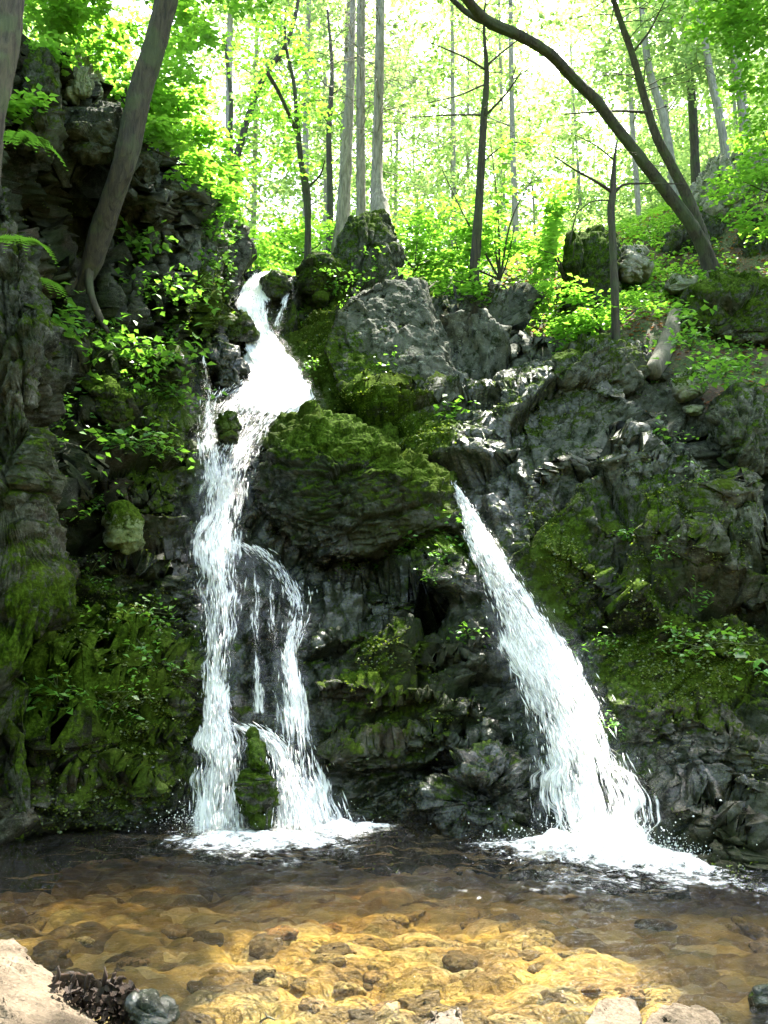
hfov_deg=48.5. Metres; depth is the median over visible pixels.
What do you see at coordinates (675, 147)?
forest tree
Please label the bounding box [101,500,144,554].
boulder
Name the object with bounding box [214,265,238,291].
herb
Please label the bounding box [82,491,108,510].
herb
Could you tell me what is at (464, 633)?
herb
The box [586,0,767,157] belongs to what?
hillside tree
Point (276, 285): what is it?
boulder
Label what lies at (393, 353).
herb
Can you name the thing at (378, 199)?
tall tree
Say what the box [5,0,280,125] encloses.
overhanging tree
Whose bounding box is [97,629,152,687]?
herb
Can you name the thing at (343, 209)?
tall tree
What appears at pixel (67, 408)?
herb
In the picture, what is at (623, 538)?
herb
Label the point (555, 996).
pool stone
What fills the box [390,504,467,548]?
herb
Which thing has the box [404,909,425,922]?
pool stone
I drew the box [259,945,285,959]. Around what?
pool stone
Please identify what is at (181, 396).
herb
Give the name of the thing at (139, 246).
herb
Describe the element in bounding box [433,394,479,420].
herb
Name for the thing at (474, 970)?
pool stone
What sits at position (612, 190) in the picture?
sapling
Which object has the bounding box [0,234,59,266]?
fern
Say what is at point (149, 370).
herb
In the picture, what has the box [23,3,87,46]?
forest tree
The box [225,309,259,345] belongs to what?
boulder
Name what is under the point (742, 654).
herb
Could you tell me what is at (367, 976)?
pool stone
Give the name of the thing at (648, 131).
forest tree
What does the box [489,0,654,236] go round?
forest tree
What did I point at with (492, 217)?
shrub
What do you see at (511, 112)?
forest tree
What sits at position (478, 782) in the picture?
boulder
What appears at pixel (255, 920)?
pool stone
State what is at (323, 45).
forest tree
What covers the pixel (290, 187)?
forest tree
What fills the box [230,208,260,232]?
herb
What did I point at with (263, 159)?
forest tree
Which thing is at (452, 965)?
pool stone
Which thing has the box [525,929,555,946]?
pool stone
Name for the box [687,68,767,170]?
forest tree
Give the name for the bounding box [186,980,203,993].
pool stone
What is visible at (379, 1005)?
pool stone
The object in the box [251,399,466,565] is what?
boulder
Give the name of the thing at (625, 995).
pool stone
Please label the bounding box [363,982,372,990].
pool stone
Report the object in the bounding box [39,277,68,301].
fern
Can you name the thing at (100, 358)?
herb
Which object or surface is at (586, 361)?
ledge rock
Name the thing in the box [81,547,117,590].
herb
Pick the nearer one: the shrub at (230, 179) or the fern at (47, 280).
the fern at (47, 280)
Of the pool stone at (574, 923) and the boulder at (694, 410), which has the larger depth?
the boulder at (694, 410)
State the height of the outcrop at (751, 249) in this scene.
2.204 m
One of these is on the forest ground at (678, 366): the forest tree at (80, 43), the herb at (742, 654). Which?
the forest tree at (80, 43)
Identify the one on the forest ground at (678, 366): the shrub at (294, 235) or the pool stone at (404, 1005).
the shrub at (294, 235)
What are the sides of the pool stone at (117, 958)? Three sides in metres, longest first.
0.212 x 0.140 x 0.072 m
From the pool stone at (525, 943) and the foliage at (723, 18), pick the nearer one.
the pool stone at (525, 943)
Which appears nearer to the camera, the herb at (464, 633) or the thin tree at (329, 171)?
the herb at (464, 633)
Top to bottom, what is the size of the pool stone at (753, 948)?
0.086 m
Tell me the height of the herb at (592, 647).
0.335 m
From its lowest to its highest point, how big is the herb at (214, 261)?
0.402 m
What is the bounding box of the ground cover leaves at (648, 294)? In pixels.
[232,143,766,353]
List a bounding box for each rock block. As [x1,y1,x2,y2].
[13,47,68,164]
[62,48,104,105]
[63,100,122,166]
[79,375,135,430]
[133,138,162,187]
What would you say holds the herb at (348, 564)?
on the rock face at (703, 765)
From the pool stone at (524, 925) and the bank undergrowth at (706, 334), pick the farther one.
the bank undergrowth at (706, 334)
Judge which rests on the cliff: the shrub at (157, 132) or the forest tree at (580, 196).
the shrub at (157, 132)
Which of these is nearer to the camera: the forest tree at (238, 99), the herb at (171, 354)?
the herb at (171, 354)
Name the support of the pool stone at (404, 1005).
on the water pool at (603, 957)
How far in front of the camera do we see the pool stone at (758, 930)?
5.00 m
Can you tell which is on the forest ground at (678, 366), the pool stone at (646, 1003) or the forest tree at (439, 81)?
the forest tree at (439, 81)
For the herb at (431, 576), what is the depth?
7.90 m
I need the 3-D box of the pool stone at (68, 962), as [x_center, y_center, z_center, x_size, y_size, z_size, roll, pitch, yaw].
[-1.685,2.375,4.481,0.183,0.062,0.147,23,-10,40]
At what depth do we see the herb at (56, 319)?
8.41 m
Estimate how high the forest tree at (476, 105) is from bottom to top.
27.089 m
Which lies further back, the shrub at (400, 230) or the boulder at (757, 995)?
the shrub at (400, 230)
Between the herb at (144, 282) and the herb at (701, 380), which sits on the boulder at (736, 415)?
the herb at (701, 380)
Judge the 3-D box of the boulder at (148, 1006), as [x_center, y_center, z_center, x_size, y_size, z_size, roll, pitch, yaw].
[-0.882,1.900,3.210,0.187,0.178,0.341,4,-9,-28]
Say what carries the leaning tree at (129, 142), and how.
on the cliff
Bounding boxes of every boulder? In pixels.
[0,938,97,1023]
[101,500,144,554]
[124,988,179,1023]
[201,333,250,389]
[213,410,241,444]
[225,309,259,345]
[234,726,279,847]
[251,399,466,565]
[259,270,292,301]
[293,251,353,308]
[415,739,537,862]
[424,1007,463,1023]
[584,997,642,1023]
[617,244,653,283]
[645,1003,720,1023]
[664,273,698,294]
[670,366,710,402]
[675,269,767,346]
[682,404,704,415]
[705,381,767,476]
[747,984,767,1014]
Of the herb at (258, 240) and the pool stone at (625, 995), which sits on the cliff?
the herb at (258, 240)
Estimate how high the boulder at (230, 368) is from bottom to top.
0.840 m
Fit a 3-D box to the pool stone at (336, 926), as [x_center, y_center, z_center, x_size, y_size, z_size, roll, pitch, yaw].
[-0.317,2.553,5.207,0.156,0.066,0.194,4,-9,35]
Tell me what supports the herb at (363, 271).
on the rock face at (703, 765)
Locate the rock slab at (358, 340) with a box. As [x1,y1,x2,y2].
[324,277,459,419]
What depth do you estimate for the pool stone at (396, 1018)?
3.39 m
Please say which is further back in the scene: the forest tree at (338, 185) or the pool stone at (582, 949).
the forest tree at (338, 185)
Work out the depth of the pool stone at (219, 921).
5.08 m
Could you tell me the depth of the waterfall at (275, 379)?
7.34 m
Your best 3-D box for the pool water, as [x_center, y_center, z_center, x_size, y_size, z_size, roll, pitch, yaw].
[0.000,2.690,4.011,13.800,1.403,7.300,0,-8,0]
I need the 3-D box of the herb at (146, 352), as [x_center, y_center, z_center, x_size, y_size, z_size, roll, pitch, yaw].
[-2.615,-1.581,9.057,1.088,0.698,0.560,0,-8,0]
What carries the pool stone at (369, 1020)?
on the water pool at (603, 957)
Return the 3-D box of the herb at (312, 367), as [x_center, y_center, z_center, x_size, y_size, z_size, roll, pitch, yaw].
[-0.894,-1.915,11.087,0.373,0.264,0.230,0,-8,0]
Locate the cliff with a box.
[0,34,256,871]
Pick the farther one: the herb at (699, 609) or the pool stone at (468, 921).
the herb at (699, 609)
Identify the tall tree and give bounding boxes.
[209,0,431,253]
[255,0,456,215]
[310,0,469,231]
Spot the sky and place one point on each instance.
(546, 64)
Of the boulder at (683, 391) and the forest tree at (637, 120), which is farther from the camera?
the forest tree at (637, 120)
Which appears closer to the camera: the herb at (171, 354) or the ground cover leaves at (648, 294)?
the herb at (171, 354)
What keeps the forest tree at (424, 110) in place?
on the forest ground at (678, 366)
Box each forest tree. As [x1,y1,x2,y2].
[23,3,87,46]
[27,4,111,95]
[81,0,188,91]
[104,46,186,96]
[105,24,162,94]
[138,7,241,209]
[165,0,338,264]
[176,3,262,155]
[205,0,428,266]
[210,33,369,255]
[210,63,288,216]
[234,0,399,263]
[242,0,373,259]
[244,0,460,262]
[287,0,432,244]
[299,100,425,243]
[309,0,497,260]
[332,66,465,252]
[336,0,540,256]
[352,107,493,261]
[392,25,487,255]
[406,0,569,260]
[407,0,567,246]
[408,112,508,257]
[409,0,597,242]
[422,0,565,243]
[426,21,551,242]
[462,46,586,239]
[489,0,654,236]
[515,0,624,229]
[542,105,633,224]
[555,0,732,231]
[585,3,737,229]
[586,0,717,223]
[601,35,702,199]
[601,40,684,206]
[665,2,767,176]
[668,1,759,141]
[674,0,767,176]
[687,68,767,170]
[747,54,767,105]
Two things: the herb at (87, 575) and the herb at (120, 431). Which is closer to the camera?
the herb at (87, 575)
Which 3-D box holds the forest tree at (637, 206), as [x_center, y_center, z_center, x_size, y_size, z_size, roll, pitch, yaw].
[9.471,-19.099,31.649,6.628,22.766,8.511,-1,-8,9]
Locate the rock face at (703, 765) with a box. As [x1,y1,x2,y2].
[171,269,767,899]
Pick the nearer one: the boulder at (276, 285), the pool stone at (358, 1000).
the pool stone at (358, 1000)
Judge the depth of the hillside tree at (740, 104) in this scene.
22.95 m
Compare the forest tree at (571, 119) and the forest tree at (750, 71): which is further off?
the forest tree at (571, 119)
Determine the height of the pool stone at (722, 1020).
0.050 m
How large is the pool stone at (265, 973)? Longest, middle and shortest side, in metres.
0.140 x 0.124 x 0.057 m
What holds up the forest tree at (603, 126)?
on the forest ground at (678, 366)
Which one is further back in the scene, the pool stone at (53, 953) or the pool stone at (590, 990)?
the pool stone at (53, 953)
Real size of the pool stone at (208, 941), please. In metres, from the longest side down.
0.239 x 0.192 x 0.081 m
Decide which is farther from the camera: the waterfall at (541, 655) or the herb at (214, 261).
the herb at (214, 261)
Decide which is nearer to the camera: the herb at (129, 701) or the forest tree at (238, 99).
the herb at (129, 701)
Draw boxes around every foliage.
[243,31,767,263]
[666,0,767,115]
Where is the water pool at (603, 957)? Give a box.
[0,855,767,1023]
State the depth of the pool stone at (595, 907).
5.51 m
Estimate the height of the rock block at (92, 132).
1.224 m
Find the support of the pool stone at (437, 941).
on the water pool at (603, 957)
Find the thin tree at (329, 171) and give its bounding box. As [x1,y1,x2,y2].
[278,9,373,252]
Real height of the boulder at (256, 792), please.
0.906 m
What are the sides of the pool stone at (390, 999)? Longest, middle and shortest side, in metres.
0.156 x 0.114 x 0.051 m
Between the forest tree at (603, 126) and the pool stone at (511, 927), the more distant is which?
the forest tree at (603, 126)
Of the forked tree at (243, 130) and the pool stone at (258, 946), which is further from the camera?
the forked tree at (243, 130)
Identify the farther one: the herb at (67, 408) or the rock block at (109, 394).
the rock block at (109, 394)
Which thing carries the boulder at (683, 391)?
on the rock face at (703, 765)
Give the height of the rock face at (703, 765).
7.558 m
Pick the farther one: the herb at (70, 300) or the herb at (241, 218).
the herb at (241, 218)
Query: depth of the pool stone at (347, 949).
4.50 m
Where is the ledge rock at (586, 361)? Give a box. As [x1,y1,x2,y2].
[543,332,650,397]
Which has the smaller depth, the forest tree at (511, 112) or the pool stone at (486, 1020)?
the pool stone at (486, 1020)
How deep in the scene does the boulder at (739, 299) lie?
11.62 m
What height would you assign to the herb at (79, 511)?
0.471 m
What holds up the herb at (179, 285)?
on the cliff
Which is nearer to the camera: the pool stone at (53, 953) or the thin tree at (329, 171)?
the pool stone at (53, 953)
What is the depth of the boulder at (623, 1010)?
3.21 m
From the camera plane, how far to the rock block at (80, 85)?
9.63 m
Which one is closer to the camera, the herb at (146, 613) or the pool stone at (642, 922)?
the pool stone at (642, 922)
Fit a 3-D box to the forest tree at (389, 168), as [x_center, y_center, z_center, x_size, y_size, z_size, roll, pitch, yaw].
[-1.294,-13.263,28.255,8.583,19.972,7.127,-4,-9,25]
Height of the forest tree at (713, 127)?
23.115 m
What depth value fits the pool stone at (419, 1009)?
3.65 m
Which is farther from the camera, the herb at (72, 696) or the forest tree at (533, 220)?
the forest tree at (533, 220)
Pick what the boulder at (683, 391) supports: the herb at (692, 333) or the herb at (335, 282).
the herb at (692, 333)
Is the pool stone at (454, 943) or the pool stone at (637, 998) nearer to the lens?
the pool stone at (637, 998)
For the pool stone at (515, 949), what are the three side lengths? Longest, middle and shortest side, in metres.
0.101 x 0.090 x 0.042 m
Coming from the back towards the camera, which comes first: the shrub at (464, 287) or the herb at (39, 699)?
the shrub at (464, 287)
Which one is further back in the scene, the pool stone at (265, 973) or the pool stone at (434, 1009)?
the pool stone at (265, 973)
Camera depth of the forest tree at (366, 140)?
41.73 m
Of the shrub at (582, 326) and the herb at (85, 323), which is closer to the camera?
the herb at (85, 323)
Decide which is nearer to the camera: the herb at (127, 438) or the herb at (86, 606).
the herb at (86, 606)
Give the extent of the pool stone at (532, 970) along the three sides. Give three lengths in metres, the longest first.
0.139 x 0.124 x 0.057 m
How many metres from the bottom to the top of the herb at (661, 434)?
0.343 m
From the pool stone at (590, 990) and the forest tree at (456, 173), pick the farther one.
the forest tree at (456, 173)
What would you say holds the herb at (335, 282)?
on the rock face at (703, 765)
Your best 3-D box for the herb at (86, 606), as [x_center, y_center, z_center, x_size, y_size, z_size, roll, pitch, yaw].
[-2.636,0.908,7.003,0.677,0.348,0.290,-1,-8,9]
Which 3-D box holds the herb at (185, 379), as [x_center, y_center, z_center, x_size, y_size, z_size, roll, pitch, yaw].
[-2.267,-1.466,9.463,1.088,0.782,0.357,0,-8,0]
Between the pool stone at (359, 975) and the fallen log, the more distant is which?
the fallen log
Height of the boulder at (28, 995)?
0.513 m
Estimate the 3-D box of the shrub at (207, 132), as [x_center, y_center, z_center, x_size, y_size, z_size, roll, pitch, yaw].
[-2.593,-4.917,11.480,1.368,1.655,2.231,-3,-9,22]
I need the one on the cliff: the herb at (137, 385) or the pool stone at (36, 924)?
the herb at (137, 385)
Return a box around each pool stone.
[23,914,48,931]
[30,947,69,971]
[32,939,57,956]
[52,968,88,975]
[55,956,73,969]
[73,936,94,946]
[105,951,133,963]
[112,967,124,972]
[116,957,150,967]
[161,924,186,939]
[174,1010,216,1023]
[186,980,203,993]
[189,930,223,946]
[215,919,230,923]
[248,933,282,959]
[251,919,263,923]
[254,968,277,979]
[258,974,288,988]
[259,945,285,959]
[264,925,298,940]
[290,976,311,993]
[298,997,328,1013]
[298,1011,312,1017]
[309,953,346,966]
[315,942,350,956]
[322,922,341,932]
[333,981,366,996]
[343,970,364,982]
[346,1017,381,1023]
[347,1009,375,1019]
[350,998,372,1007]
[353,935,389,950]
[360,958,383,969]
[363,970,386,984]
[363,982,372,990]
[371,1001,400,1011]
[373,1001,399,1023]
[379,1013,415,1023]
[381,998,399,1004]
[383,913,409,925]
[391,993,417,1001]
[398,997,425,1008]
[399,939,426,948]
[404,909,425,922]
[406,989,442,1016]
[426,939,454,947]
[427,1006,449,1016]
[442,940,466,946]
[442,950,477,972]
[455,1001,467,1005]
[460,918,478,929]
[462,1009,483,1023]
[468,967,485,972]
[474,908,492,917]
[483,1016,489,1023]
[487,1013,542,1023]
[498,920,529,931]
[509,947,519,952]
[516,922,538,929]
[517,950,541,961]
[521,939,541,949]
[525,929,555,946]
[527,962,544,973]
[540,990,566,1004]
[557,951,581,957]
[569,918,579,925]
[572,947,597,951]
[581,986,600,994]
[583,950,596,954]
[584,901,605,912]
[604,908,625,911]
[614,983,645,1004]
[618,989,631,997]
[634,918,677,931]
[641,994,665,1007]
[714,1013,728,1023]
[716,922,732,929]
[730,916,767,938]
[748,940,767,952]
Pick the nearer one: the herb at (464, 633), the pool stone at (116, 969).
the pool stone at (116, 969)
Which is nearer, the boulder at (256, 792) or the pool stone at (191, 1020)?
the pool stone at (191, 1020)
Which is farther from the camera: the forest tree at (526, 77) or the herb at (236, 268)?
the forest tree at (526, 77)
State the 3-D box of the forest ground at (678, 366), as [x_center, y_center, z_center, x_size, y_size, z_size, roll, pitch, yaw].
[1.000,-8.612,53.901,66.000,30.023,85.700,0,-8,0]
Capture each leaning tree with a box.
[72,0,177,333]
[449,0,742,280]
[554,0,721,245]
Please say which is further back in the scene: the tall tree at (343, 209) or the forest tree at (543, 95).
the forest tree at (543, 95)
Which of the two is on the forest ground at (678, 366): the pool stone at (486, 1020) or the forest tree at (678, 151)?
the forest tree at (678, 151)
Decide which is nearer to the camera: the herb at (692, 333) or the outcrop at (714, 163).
the herb at (692, 333)
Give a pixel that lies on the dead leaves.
(93, 997)
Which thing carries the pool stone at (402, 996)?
on the water pool at (603, 957)
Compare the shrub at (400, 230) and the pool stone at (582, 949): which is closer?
the pool stone at (582, 949)
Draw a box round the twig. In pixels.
[259,1013,274,1021]
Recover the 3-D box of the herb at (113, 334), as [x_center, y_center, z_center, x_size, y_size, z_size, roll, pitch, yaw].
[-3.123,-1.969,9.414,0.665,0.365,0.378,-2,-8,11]
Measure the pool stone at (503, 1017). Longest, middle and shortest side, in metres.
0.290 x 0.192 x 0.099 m
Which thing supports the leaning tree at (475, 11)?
on the forest ground at (678, 366)
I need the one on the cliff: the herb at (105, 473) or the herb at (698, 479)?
the herb at (105, 473)
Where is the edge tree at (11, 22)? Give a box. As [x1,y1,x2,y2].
[0,0,24,185]
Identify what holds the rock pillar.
on the water pool at (603, 957)
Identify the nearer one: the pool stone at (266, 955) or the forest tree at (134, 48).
the pool stone at (266, 955)
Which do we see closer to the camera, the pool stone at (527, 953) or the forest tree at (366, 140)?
the pool stone at (527, 953)
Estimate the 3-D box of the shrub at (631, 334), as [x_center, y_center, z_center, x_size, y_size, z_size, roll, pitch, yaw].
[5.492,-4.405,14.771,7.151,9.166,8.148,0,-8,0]
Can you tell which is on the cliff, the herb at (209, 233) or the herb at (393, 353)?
the herb at (209, 233)
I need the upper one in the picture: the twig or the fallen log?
the fallen log
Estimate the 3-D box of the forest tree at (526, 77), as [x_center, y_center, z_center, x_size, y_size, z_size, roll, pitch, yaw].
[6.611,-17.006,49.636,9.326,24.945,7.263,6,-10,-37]
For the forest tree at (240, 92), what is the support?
on the forest ground at (678, 366)
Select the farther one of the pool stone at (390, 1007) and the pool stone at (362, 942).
the pool stone at (362, 942)
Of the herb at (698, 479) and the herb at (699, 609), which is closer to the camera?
the herb at (699, 609)
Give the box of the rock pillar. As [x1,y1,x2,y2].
[0,185,85,894]
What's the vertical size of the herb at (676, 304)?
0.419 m
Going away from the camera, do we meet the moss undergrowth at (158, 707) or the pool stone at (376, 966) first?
the pool stone at (376, 966)
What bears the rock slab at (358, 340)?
on the rock face at (703, 765)
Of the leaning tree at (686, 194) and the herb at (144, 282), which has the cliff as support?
the herb at (144, 282)
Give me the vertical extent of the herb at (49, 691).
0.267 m
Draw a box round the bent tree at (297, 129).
[220,7,344,257]
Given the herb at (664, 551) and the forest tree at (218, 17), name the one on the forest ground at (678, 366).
the forest tree at (218, 17)
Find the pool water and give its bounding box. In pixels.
[0,814,767,1023]
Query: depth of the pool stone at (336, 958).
4.36 m
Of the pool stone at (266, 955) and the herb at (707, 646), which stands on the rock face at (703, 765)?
the herb at (707, 646)
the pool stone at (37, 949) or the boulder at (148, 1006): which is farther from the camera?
the pool stone at (37, 949)
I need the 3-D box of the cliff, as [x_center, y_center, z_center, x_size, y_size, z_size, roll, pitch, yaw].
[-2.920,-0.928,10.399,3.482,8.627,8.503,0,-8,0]
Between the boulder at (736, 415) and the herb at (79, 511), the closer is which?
the herb at (79, 511)
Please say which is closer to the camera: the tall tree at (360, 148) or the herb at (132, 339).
the herb at (132, 339)
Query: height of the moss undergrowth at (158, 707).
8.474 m
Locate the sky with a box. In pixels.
[28,0,767,252]
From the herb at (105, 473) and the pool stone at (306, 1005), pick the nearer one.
the pool stone at (306, 1005)
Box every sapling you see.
[410,0,550,314]
[554,134,682,339]
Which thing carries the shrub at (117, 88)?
on the cliff
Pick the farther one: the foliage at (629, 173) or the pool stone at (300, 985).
the foliage at (629, 173)
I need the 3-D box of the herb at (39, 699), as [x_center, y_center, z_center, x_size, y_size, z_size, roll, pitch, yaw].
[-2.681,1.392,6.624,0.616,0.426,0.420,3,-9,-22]
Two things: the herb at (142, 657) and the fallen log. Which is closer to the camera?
the herb at (142, 657)
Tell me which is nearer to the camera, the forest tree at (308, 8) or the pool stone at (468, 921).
the pool stone at (468, 921)
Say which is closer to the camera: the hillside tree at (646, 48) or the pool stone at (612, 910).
the pool stone at (612, 910)
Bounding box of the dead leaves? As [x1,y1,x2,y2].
[48,966,139,1023]
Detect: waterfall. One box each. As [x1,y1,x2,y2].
[121,270,430,855]
[451,481,766,888]
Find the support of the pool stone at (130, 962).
on the water pool at (603, 957)
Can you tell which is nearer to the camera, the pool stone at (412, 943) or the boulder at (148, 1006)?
the boulder at (148, 1006)
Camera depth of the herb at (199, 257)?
11.20 m
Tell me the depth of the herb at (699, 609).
7.45 m
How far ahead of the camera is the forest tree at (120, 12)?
31.22 m
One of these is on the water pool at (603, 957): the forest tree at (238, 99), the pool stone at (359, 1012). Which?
the pool stone at (359, 1012)
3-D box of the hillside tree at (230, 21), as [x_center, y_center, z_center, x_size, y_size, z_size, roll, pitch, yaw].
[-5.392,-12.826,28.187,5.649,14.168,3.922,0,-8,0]
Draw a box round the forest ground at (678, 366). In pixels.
[235,185,767,467]
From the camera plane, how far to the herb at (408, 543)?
8.78 m
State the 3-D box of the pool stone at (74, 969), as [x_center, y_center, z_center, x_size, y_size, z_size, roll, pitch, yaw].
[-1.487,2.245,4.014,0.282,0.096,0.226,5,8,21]
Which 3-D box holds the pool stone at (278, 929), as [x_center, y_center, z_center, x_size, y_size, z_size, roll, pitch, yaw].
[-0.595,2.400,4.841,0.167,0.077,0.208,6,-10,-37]
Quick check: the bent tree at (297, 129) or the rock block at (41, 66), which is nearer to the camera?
the rock block at (41, 66)
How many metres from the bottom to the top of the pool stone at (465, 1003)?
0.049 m
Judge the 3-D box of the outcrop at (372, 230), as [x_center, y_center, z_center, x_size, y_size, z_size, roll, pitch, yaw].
[-0.372,-4.281,14.123,1.449,2.026,1.837,0,-8,0]
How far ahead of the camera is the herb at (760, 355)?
9.62 m
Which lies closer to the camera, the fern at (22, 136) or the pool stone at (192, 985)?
the pool stone at (192, 985)
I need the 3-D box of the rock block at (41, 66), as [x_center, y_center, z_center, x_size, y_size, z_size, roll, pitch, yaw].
[-3.461,-4.119,8.580,0.529,1.695,1.242,5,-10,-33]
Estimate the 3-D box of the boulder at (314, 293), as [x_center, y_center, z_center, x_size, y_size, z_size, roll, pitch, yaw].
[-0.957,-3.590,13.331,1.024,1.286,1.457,0,-8,0]
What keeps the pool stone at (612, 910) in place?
on the water pool at (603, 957)
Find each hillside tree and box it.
[130,0,305,182]
[518,0,738,195]
[579,0,764,183]
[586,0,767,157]
[623,0,767,154]
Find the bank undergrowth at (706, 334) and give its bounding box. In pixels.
[514,145,767,395]
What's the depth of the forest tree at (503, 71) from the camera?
39.10 m
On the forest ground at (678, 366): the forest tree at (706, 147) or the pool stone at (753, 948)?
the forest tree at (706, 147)
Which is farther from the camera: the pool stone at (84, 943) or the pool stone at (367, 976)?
the pool stone at (84, 943)
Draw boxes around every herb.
[24,663,77,696]
[26,686,72,714]
[32,685,91,706]
[50,393,88,433]
[51,297,89,342]
[52,282,84,314]
[52,425,110,458]
[60,499,90,521]
[62,320,126,392]
[68,412,156,448]
[69,663,145,724]
[75,601,100,629]
[78,321,128,348]
[80,464,126,519]
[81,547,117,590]
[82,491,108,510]
[84,416,165,461]
[85,312,162,377]
[90,317,129,345]
[91,333,190,388]
[97,421,179,453]
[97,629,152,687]
[107,672,157,721]
[114,258,188,297]
[115,215,178,260]
[116,594,180,632]
[116,617,195,677]
[118,294,216,374]
[118,361,157,394]
[122,369,141,388]
[132,422,197,468]
[143,249,233,315]
[143,343,227,416]
[152,316,192,339]
[156,265,224,304]
[162,387,204,410]
[186,249,204,289]
[199,215,240,240]
[201,247,231,267]
[202,212,252,244]
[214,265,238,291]
[225,247,258,277]
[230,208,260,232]
[249,234,266,246]
[302,356,323,372]
[312,262,365,295]
[336,562,364,572]
[338,285,358,307]
[351,245,424,287]
[373,345,399,365]
[374,538,412,557]
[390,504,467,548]
[414,568,443,585]
[428,539,460,562]
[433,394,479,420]
[446,621,489,647]
[566,626,617,664]
[594,710,627,735]
[611,520,634,541]
[643,311,729,366]
[651,534,679,560]
[652,335,765,390]
[652,414,698,445]
[655,623,764,666]
[657,620,705,644]
[668,461,709,481]
[671,295,716,330]
[684,575,713,611]
[687,355,734,400]
[714,347,767,379]
[733,650,767,683]
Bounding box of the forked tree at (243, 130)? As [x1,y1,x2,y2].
[224,0,299,204]
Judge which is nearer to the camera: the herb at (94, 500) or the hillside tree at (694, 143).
the herb at (94, 500)
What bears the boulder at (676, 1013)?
on the water pool at (603, 957)
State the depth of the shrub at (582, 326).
11.98 m
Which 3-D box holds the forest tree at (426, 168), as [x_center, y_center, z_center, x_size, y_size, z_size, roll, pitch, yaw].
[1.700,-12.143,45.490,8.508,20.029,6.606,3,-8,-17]
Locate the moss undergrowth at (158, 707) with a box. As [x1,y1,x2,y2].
[0,97,767,891]
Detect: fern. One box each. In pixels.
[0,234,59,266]
[3,129,67,170]
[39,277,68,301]
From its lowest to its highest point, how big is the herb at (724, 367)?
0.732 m
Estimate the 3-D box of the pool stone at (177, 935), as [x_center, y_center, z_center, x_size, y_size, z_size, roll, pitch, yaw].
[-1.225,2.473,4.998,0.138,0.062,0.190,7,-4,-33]
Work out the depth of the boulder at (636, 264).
13.86 m
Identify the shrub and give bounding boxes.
[100,48,198,119]
[128,48,259,221]
[143,113,218,189]
[190,144,289,263]
[250,207,335,269]
[390,207,464,290]
[394,130,565,281]
[430,259,596,318]
[493,186,767,405]
[511,176,579,286]
[544,285,673,351]
[700,99,767,247]
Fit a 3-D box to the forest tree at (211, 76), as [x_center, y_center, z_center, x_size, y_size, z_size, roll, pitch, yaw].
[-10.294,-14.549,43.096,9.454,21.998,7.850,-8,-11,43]
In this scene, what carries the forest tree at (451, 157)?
on the forest ground at (678, 366)
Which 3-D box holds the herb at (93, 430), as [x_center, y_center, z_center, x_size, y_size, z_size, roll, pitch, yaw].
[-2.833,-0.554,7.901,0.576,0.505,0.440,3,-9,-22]
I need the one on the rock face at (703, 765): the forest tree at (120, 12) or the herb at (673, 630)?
the herb at (673, 630)
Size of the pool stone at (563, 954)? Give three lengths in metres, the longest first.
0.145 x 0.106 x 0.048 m
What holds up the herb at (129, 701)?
on the cliff
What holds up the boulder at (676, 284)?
on the forest ground at (678, 366)
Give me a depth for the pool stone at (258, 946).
4.65 m
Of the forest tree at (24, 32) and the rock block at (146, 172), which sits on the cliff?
the rock block at (146, 172)
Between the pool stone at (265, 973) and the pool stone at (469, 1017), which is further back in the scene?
the pool stone at (265, 973)
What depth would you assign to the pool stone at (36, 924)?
5.23 m
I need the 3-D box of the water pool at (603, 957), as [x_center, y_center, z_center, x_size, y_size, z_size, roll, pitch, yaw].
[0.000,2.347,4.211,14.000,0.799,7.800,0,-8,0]
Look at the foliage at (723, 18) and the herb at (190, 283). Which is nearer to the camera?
the herb at (190, 283)
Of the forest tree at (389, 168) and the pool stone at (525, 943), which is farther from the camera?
the forest tree at (389, 168)
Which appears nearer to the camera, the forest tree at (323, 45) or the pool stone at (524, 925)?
the pool stone at (524, 925)
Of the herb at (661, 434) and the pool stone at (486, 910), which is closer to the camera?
the pool stone at (486, 910)
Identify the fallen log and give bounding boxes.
[647,308,681,380]
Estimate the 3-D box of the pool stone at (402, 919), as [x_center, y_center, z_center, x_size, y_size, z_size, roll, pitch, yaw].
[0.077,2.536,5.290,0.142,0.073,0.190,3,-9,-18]
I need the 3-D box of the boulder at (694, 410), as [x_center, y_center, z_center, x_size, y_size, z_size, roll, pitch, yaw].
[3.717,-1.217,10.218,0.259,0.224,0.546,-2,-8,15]
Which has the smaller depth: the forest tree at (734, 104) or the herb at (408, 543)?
the herb at (408, 543)
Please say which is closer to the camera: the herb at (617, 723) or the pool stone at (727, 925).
the pool stone at (727, 925)
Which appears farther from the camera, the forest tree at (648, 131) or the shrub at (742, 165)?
the forest tree at (648, 131)
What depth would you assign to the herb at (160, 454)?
8.50 m
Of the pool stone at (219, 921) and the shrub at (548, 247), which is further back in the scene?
the shrub at (548, 247)
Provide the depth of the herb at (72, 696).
6.64 m
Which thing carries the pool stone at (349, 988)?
on the water pool at (603, 957)
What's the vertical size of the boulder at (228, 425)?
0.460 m
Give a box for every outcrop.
[332,208,404,291]
[554,224,621,318]
[659,210,727,256]
[690,147,767,219]
[731,197,767,257]
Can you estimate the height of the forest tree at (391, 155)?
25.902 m
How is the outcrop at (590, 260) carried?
on the forest ground at (678, 366)
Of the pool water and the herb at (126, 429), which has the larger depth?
the herb at (126, 429)
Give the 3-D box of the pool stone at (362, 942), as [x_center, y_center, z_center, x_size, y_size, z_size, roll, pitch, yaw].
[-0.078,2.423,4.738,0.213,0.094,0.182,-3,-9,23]

